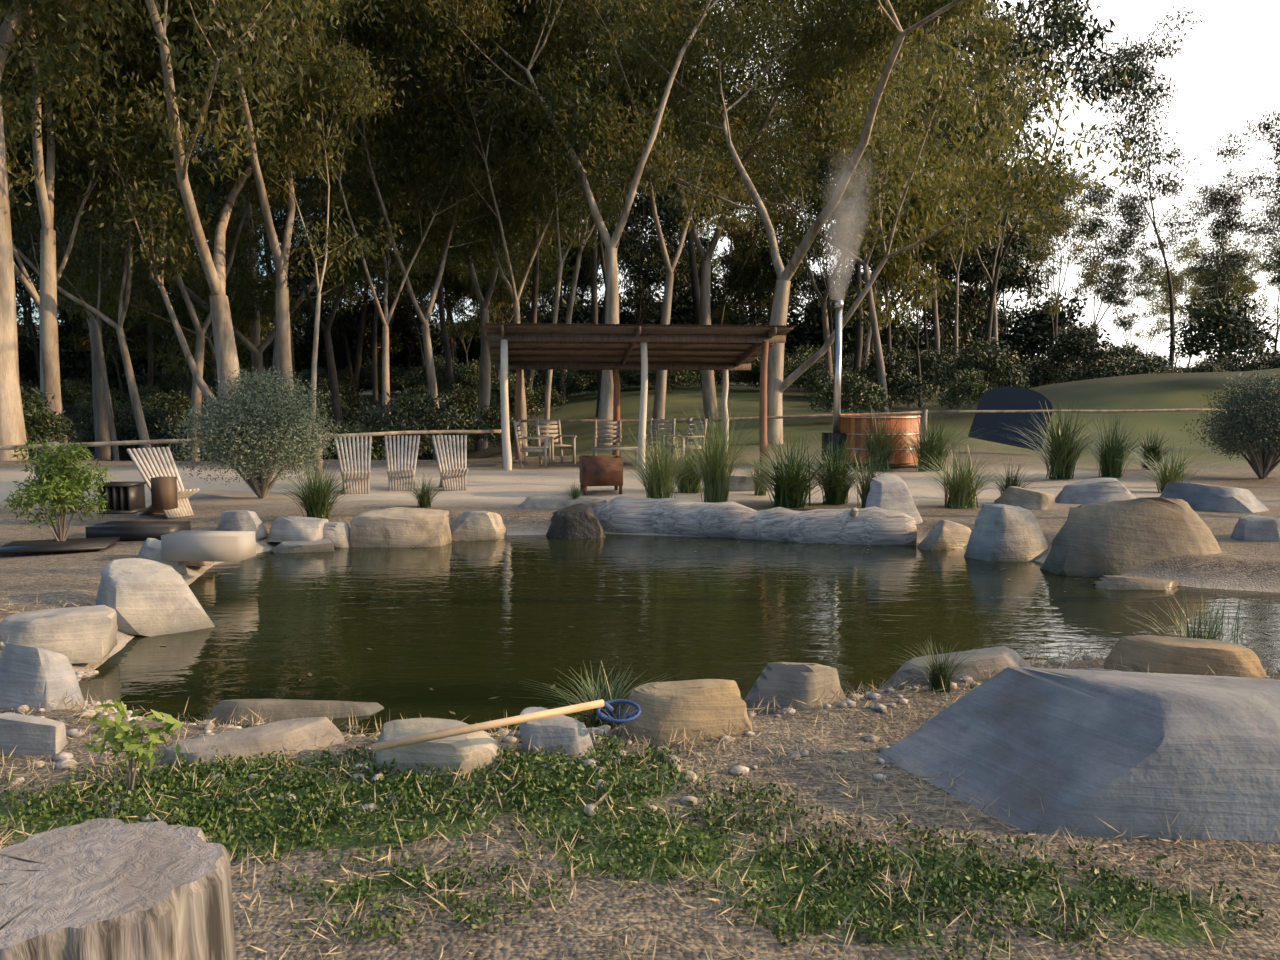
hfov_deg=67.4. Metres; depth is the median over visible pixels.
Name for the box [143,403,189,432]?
heath
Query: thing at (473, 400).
heath
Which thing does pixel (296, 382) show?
heath
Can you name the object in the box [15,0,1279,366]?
sky
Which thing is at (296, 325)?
tree
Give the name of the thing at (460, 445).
heath
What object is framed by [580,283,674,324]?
tree
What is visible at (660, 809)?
dry grass litter
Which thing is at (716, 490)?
tussock
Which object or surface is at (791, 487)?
tussock
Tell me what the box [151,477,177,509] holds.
round wooden stump stool
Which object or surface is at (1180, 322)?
forest tree
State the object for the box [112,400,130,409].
heath
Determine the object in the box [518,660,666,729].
tussock
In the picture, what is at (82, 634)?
rock
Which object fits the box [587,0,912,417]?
eucalyptus
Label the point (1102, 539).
rock
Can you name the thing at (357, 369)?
forest tree
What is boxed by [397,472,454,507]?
tussock
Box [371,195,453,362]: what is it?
forest tree
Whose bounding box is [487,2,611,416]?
forest tree
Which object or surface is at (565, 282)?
tree
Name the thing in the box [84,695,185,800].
seedling
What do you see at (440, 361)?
heath
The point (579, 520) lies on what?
island rock
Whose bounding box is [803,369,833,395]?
heath
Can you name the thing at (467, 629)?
pond water
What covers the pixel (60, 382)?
heath
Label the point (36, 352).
forest tree
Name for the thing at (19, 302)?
tree
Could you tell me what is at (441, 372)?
heath
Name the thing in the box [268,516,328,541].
rock
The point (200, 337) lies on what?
eucalyptus
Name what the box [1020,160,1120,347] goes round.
forest tree
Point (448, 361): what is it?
forest tree
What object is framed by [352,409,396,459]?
heath
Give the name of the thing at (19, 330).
tree
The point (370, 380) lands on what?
heath
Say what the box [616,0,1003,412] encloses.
eucalyptus
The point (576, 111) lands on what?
eucalyptus
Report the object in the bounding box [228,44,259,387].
forest tree
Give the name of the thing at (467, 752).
rock
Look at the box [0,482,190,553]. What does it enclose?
pond filter gear
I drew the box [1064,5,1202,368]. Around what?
forest tree
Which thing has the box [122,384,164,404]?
heath
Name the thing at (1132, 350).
heath
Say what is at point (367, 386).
heath
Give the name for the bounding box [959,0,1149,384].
forest tree
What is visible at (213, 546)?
rock
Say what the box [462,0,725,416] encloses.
eucalyptus
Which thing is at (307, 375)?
heath
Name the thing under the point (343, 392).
heath
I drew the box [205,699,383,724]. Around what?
rock
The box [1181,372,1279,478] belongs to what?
bush
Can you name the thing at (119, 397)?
heath
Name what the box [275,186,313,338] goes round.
forest tree
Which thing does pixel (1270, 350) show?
heath
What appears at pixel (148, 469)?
stick chair
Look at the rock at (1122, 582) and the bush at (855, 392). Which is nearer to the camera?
the rock at (1122, 582)
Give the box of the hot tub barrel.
[840,414,919,463]
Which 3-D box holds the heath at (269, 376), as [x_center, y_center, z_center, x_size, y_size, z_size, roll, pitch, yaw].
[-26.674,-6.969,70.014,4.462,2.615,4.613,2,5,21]
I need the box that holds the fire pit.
[579,455,622,494]
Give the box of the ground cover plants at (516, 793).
[0,723,1264,959]
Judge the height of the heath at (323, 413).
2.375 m
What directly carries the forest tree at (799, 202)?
on the ground
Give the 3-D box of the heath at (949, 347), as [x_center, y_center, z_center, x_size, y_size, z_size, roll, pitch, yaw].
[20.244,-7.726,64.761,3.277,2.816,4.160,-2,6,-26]
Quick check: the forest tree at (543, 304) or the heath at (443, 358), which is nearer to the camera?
the heath at (443, 358)
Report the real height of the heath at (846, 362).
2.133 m
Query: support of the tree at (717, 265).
on the ground
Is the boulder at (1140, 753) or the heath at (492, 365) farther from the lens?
the heath at (492, 365)
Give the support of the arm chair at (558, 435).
on the ground
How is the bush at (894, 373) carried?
on the ground
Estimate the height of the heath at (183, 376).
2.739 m
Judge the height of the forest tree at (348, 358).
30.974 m
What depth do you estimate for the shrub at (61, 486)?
9.86 m
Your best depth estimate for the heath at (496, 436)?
41.23 m
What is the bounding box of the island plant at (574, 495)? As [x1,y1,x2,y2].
[565,484,585,498]
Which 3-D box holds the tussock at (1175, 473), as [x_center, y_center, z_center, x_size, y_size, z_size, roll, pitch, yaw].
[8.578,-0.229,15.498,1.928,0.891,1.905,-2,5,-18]
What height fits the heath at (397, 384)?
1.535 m
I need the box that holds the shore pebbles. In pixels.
[0,642,1279,821]
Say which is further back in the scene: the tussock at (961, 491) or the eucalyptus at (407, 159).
the eucalyptus at (407, 159)
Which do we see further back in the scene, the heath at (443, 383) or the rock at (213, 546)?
the heath at (443, 383)
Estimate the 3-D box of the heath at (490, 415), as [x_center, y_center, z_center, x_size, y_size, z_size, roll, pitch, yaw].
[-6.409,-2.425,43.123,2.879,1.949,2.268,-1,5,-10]
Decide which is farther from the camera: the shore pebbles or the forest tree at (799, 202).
the forest tree at (799, 202)
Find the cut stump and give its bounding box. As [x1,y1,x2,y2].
[0,818,235,959]
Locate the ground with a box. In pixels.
[0,322,1279,959]
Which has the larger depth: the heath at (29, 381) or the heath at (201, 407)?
the heath at (29, 381)
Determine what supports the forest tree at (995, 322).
on the ground
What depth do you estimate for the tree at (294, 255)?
78.08 m
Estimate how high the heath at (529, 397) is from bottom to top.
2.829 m
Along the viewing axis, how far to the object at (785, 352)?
94.12 m
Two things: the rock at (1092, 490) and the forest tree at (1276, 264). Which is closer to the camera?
the rock at (1092, 490)
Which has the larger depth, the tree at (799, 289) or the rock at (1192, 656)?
the tree at (799, 289)
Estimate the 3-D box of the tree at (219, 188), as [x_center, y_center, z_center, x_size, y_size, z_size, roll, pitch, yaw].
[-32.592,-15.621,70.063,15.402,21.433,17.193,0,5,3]
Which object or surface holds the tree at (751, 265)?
on the ground
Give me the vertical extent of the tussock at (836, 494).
1.073 m
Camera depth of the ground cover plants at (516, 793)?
3.33 m
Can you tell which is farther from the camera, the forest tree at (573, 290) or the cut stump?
the forest tree at (573, 290)
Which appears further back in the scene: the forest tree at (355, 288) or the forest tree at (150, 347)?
the forest tree at (355, 288)
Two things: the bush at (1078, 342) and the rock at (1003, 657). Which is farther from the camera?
the bush at (1078, 342)
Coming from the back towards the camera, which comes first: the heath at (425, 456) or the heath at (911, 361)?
the heath at (911, 361)
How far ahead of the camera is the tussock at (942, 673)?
5.06 m
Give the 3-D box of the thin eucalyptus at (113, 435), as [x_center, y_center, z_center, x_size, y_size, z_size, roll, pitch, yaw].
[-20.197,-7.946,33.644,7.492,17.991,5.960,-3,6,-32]
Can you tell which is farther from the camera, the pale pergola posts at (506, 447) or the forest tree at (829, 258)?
the forest tree at (829, 258)
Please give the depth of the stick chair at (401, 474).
16.06 m
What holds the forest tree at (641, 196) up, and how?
on the ground
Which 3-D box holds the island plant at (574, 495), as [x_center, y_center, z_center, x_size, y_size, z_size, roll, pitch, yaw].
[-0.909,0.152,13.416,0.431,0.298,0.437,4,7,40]
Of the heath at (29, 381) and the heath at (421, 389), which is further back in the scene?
the heath at (29, 381)
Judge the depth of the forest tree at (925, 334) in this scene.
90.01 m
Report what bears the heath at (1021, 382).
on the ground
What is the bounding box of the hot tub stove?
[822,432,918,467]
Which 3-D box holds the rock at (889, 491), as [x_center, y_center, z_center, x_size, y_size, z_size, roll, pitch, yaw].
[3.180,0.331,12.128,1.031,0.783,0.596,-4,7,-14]
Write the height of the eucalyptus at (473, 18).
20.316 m
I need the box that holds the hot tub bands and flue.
[833,300,920,449]
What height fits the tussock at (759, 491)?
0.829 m
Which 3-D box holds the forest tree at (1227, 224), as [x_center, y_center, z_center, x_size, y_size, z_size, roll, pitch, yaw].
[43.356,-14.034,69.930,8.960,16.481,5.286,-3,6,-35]
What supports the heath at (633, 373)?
on the ground
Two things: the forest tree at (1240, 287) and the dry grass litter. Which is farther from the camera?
the forest tree at (1240, 287)
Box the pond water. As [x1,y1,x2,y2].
[78,534,1279,736]
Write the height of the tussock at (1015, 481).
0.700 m
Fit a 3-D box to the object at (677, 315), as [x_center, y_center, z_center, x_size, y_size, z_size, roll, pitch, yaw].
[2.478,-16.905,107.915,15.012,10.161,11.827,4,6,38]
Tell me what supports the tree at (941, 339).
on the ground
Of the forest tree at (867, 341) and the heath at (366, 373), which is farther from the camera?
the heath at (366, 373)
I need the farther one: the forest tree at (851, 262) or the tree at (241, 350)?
the forest tree at (851, 262)
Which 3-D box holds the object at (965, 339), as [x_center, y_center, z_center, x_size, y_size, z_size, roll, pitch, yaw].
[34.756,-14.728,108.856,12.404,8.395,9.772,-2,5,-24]
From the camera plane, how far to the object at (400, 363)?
102.86 m
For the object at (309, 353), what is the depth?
98.53 m
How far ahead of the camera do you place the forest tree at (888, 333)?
44.71 m
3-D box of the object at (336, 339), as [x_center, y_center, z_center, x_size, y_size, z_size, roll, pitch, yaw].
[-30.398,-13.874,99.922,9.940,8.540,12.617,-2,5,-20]
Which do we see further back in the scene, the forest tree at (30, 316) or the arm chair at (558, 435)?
the forest tree at (30, 316)
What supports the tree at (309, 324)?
on the ground
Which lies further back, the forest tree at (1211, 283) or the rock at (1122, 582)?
the forest tree at (1211, 283)
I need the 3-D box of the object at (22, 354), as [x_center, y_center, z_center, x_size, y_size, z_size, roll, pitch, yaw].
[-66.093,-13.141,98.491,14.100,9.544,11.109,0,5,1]
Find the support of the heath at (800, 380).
on the ground
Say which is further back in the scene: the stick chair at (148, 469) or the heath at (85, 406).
the heath at (85, 406)
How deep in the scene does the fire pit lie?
15.07 m
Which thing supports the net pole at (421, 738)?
attached to the pool net head
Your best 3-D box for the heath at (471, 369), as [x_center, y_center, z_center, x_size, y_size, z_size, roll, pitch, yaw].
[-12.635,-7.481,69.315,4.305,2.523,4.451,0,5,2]
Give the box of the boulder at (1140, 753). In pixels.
[876,667,1279,842]
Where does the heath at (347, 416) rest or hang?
on the ground
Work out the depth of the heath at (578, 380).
60.20 m
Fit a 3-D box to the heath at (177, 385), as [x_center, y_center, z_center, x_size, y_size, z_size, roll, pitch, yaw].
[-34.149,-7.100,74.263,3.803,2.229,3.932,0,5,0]
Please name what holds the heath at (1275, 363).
on the ground
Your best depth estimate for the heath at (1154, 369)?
47.50 m
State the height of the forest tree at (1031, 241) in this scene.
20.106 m
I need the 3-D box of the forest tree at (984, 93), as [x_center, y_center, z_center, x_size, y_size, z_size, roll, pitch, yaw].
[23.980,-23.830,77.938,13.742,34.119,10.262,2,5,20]
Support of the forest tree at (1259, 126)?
on the ground
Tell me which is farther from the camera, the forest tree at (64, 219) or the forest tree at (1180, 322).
the forest tree at (1180, 322)
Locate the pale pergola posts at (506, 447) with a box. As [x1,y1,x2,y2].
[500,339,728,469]
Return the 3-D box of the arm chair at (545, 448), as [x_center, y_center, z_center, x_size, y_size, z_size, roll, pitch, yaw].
[-2.332,-0.800,21.002,0.762,1.027,0.655,0,5,4]
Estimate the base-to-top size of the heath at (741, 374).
2.772 m
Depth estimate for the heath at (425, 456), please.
42.53 m
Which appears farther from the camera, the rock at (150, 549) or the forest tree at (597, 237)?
the forest tree at (597, 237)
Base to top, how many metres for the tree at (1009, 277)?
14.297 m
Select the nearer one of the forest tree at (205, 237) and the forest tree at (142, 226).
the forest tree at (205, 237)
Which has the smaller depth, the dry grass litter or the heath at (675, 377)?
the dry grass litter
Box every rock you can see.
[0,605,117,663]
[0,643,85,709]
[0,712,67,755]
[96,558,214,636]
[137,538,186,574]
[161,530,255,561]
[162,717,344,766]
[185,561,213,565]
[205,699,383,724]
[218,510,267,539]
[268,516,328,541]
[271,538,334,552]
[323,522,349,547]
[350,507,451,546]
[372,718,500,775]
[449,511,506,540]
[518,495,606,508]
[518,707,595,756]
[546,503,605,538]
[617,679,753,743]
[726,475,774,490]
[744,662,847,715]
[865,473,922,523]
[875,646,1031,692]
[917,520,970,549]
[964,504,1047,561]
[994,486,1055,509]
[1040,497,1221,577]
[1055,478,1136,503]
[1088,668,1117,670]
[1094,575,1180,589]
[1101,635,1266,677]
[1160,482,1268,512]
[1230,515,1279,541]
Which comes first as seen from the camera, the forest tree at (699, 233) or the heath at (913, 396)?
the heath at (913, 396)
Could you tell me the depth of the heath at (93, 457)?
32.72 m
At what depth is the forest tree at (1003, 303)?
110.19 m
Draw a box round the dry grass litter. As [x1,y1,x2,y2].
[0,595,1279,959]
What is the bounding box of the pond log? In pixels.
[592,496,916,545]
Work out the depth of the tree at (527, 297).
86.50 m
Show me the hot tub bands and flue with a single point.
(838, 305)
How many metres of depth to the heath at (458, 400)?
49.40 m
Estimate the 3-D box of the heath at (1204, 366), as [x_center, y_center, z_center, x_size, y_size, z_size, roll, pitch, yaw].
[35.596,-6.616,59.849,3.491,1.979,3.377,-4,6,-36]
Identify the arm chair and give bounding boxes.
[513,420,552,467]
[536,419,576,464]
[594,420,621,455]
[637,418,675,461]
[666,419,706,461]
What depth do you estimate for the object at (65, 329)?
95.45 m
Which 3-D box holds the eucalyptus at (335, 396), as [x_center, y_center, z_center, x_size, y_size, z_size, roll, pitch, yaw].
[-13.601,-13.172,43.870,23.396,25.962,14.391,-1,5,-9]
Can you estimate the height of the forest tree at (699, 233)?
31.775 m
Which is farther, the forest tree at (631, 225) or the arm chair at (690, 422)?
the forest tree at (631, 225)
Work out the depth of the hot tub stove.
20.79 m
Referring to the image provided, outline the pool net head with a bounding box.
[596,699,640,724]
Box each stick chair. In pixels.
[127,447,198,518]
[334,436,371,493]
[384,435,419,490]
[432,435,467,490]
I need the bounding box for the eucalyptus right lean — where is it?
[549,0,1142,443]
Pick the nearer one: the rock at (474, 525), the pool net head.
the pool net head
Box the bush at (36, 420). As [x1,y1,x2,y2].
[20,386,76,454]
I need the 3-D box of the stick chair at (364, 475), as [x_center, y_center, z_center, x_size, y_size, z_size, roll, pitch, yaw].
[-4.605,-0.242,15.527,0.594,0.900,0.759,-2,5,-20]
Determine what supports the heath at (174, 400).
on the ground
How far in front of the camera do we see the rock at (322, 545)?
10.92 m
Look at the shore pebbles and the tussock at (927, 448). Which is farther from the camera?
the tussock at (927, 448)
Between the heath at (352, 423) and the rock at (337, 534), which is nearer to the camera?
the rock at (337, 534)
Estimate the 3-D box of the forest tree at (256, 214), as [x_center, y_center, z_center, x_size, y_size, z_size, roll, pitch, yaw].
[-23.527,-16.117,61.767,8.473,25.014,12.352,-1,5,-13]
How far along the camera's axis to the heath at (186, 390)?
62.56 m
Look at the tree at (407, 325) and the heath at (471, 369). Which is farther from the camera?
the tree at (407, 325)
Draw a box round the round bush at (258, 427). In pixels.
[161,365,349,497]
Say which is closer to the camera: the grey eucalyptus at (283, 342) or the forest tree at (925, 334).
the grey eucalyptus at (283, 342)
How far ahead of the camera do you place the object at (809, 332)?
95.90 m
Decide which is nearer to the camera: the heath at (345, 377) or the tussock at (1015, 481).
the tussock at (1015, 481)
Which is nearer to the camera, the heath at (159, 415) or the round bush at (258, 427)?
the round bush at (258, 427)
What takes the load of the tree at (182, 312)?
on the ground
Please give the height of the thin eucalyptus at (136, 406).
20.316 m
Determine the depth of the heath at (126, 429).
46.68 m
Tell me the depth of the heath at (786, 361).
60.55 m
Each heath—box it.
[19,378,39,403]
[19,384,39,408]
[33,377,69,388]
[60,378,92,408]
[67,406,158,458]
[70,453,97,460]
[71,386,130,414]
[73,388,117,420]
[76,405,131,428]
[83,427,123,456]
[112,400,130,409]
[117,374,147,393]
[121,396,153,410]
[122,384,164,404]
[136,373,155,386]
[138,414,221,460]
[141,389,201,419]
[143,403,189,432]
[145,367,184,395]
[165,369,192,394]
[169,376,215,395]
[176,384,205,407]
[184,396,209,425]
[244,367,302,393]
[268,373,310,396]
[281,416,410,459]
[296,367,341,393]
[297,377,370,411]
[301,392,366,417]
[304,407,332,456]
[307,405,343,422]
[333,409,392,451]
[336,369,355,390]
[342,409,361,427]
[349,379,370,391]
[351,362,381,389]
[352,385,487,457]
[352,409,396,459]
[368,374,381,389]
[377,368,400,381]
[379,375,415,394]
[389,364,410,389]
[392,412,463,459]
[398,365,422,385]
[402,384,428,402]
[407,441,456,459]
[412,356,458,375]
[412,359,479,387]
[423,354,456,368]
[436,374,462,394]
[438,388,476,429]
[439,382,493,416]
[445,427,474,458]
[452,361,495,391]
[467,405,511,445]
[475,357,496,384]
[480,416,536,447]
[490,374,540,423]
[492,368,513,385]
[524,370,579,395]
[529,384,567,409]
[557,371,597,392]
[567,370,598,393]
[583,370,628,389]
[619,370,652,385]
[619,370,671,385]
[635,370,700,389]
[678,370,737,385]
[719,348,795,387]
[741,355,795,384]
[783,351,846,393]
[784,353,796,385]
[792,343,824,364]
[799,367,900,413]
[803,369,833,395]
[832,357,853,373]
[846,353,870,370]
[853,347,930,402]
[863,344,924,375]
[872,370,935,403]
[876,372,943,407]
[907,347,953,392]
[920,345,963,385]
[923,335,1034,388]
[931,367,996,409]
[989,375,1034,389]
[1020,357,1052,388]
[1026,358,1064,386]
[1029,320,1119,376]
[1057,366,1075,382]
[1058,350,1152,380]
[1060,364,1083,382]
[1060,373,1081,382]
[1071,354,1145,380]
[1106,341,1151,370]
[1109,345,1151,362]
[1111,356,1186,375]
[1144,351,1178,369]
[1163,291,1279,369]
[1181,353,1242,372]
[1181,358,1227,372]
[1204,367,1229,371]
[1224,355,1272,371]
[1252,351,1279,370]
[1261,348,1279,361]
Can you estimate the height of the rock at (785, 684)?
0.397 m
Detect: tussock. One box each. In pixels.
[242,455,379,519]
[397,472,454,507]
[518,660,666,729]
[566,479,588,496]
[607,417,730,498]
[632,436,744,493]
[649,395,781,502]
[704,430,893,507]
[737,445,779,495]
[761,432,912,504]
[834,444,912,508]
[837,409,943,470]
[858,410,1003,471]
[885,637,997,693]
[888,444,1038,508]
[977,458,1050,494]
[998,395,1123,479]
[1060,410,1175,477]
[1116,439,1234,492]
[1123,580,1276,653]
[1125,429,1189,469]
[1153,596,1275,640]
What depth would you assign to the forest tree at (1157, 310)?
110.61 m
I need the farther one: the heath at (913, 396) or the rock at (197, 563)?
the heath at (913, 396)
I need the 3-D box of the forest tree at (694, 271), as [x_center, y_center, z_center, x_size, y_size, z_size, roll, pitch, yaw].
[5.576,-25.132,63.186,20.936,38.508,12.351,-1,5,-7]
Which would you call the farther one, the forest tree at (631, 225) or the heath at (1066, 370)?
the forest tree at (631, 225)
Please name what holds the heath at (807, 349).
on the ground
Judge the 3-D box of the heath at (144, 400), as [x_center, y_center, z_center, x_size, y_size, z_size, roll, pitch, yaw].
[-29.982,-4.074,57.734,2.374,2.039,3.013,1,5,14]
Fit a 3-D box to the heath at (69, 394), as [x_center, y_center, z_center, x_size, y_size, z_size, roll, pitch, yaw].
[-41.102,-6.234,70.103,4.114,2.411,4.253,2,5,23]
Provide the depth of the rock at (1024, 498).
13.45 m
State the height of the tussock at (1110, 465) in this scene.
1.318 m
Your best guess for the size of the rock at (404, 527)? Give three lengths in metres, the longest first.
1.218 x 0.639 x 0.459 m
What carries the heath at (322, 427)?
on the ground
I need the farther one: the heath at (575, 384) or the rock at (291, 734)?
the heath at (575, 384)
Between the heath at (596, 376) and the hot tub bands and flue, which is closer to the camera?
the hot tub bands and flue
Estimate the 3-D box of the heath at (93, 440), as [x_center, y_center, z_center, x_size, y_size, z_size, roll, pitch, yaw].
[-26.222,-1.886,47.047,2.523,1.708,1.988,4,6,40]
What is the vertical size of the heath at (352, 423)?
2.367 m
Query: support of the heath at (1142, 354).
on the ground
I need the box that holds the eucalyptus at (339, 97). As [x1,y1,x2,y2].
[188,0,419,458]
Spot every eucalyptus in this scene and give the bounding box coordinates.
[0,0,28,460]
[0,0,126,458]
[0,0,268,459]
[1,0,251,460]
[1,6,220,460]
[1,20,171,460]
[2,0,74,223]
[3,0,428,460]
[6,0,432,460]
[13,1,582,384]
[170,0,584,459]
[181,2,524,430]
[196,0,402,459]
[282,0,617,459]
[328,0,688,456]
[332,0,681,450]
[357,0,718,444]
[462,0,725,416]
[477,0,685,444]
[513,0,812,428]
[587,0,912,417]
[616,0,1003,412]
[652,0,1068,411]
[874,15,1026,382]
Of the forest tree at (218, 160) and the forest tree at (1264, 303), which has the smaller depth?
the forest tree at (218, 160)
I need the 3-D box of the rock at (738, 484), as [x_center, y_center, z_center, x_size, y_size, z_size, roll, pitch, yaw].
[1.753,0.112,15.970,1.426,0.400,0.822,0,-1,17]
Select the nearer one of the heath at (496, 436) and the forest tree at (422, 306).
the heath at (496, 436)
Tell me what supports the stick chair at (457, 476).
on the ground
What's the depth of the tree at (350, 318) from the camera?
92.77 m
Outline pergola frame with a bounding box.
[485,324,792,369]
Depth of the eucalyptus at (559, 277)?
38.10 m
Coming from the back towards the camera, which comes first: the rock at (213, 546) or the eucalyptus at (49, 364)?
the eucalyptus at (49, 364)
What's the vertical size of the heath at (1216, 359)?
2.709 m
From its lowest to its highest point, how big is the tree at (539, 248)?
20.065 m
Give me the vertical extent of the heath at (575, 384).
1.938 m
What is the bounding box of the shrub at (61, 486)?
[3,439,116,540]
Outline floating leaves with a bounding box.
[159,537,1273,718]
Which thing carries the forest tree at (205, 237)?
on the ground
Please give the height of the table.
0.420 m
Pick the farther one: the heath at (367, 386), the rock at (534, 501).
the heath at (367, 386)
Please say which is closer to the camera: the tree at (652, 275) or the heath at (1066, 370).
the heath at (1066, 370)
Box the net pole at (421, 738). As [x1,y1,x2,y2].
[371,699,604,751]
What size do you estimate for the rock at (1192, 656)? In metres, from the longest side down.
1.136 x 0.423 x 0.380 m
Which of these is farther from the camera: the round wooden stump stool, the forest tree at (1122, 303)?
the forest tree at (1122, 303)
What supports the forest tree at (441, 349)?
on the ground
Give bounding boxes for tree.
[11,198,186,369]
[12,199,168,392]
[13,232,39,322]
[15,277,161,383]
[16,210,28,309]
[16,279,39,386]
[16,312,37,338]
[17,110,108,259]
[27,189,90,341]
[27,207,35,387]
[78,245,308,401]
[101,290,193,370]
[102,154,170,381]
[123,83,153,386]
[128,131,278,398]
[140,72,260,379]
[141,39,236,348]
[173,271,307,354]
[181,296,272,364]
[184,104,353,371]
[189,138,224,396]
[199,56,298,388]
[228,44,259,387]
[230,206,368,370]
[260,1,512,391]
[263,233,273,324]
[265,295,338,397]
[271,229,376,369]
[275,152,381,393]
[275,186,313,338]
[282,160,472,366]
[296,147,353,395]
[304,187,373,371]
[318,4,482,315]
[323,162,368,394]
[323,290,435,366]
[345,151,395,354]
[356,236,541,364]
[365,231,447,371]
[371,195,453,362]
[372,37,450,410]
[398,144,614,399]
[420,53,479,361]
[436,288,478,311]
[440,145,465,356]
[442,248,557,342]
[472,213,580,313]
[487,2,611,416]
[510,214,597,313]
[519,246,603,315]
[522,128,654,306]
[529,242,603,316]
[539,283,546,321]
[549,2,713,400]
[567,34,627,323]
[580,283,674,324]
[581,143,744,323]
[583,67,694,383]
[590,31,635,323]
[604,221,717,382]
[614,112,713,382]
[614,165,656,242]
[626,0,776,386]
[637,100,684,309]
[653,238,754,302]
[663,45,796,324]
[664,78,798,325]
[679,97,830,382]
[679,218,813,382]
[684,76,812,384]
[696,80,772,382]
[713,0,862,370]
[713,156,806,304]
[715,206,837,384]
[717,271,811,321]
[742,96,839,302]
[752,0,984,409]
[766,40,823,325]
[771,85,857,360]
[772,133,1009,407]
[790,81,1043,366]
[794,254,870,304]
[799,298,827,322]
[804,54,940,352]
[808,3,1073,369]
[829,232,894,296]
[834,196,1009,390]
[860,258,913,325]
[880,0,1092,386]
[890,277,1008,352]
[899,213,1051,347]
[902,13,1059,391]
[920,161,1010,351]
[936,0,1026,388]
[952,204,1039,343]
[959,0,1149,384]
[972,310,1031,346]
[980,151,1085,345]
[986,193,1081,310]
[1005,207,1063,314]
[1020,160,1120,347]
[1022,191,1128,358]
[1062,177,1203,353]
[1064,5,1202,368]
[1075,247,1166,346]
[1129,264,1200,352]
[1137,235,1256,367]
[1174,260,1220,369]
[1179,164,1279,340]
[1185,235,1253,358]
[1187,250,1269,355]
[1204,109,1279,209]
[1233,265,1277,313]
[1242,181,1279,350]
[1260,236,1279,334]
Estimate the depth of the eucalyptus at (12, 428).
23.44 m
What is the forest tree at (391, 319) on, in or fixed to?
on the ground
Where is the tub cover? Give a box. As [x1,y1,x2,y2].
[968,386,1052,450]
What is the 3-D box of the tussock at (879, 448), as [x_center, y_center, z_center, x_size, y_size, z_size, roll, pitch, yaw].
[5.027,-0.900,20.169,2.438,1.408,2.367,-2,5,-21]
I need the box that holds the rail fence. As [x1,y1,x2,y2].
[0,409,1228,478]
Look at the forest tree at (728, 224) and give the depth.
85.82 m
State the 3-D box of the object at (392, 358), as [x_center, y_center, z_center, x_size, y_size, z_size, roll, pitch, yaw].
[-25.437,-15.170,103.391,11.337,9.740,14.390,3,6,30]
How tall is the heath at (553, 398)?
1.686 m
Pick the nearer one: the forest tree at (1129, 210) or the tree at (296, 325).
the forest tree at (1129, 210)
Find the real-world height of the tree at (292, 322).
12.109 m
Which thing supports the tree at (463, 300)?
on the ground
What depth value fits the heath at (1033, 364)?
63.66 m
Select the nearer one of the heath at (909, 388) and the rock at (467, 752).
the rock at (467, 752)
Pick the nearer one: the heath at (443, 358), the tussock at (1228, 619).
the tussock at (1228, 619)
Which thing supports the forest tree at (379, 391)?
on the ground
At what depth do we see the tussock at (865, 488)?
12.83 m
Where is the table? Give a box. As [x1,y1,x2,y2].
[591,447,637,465]

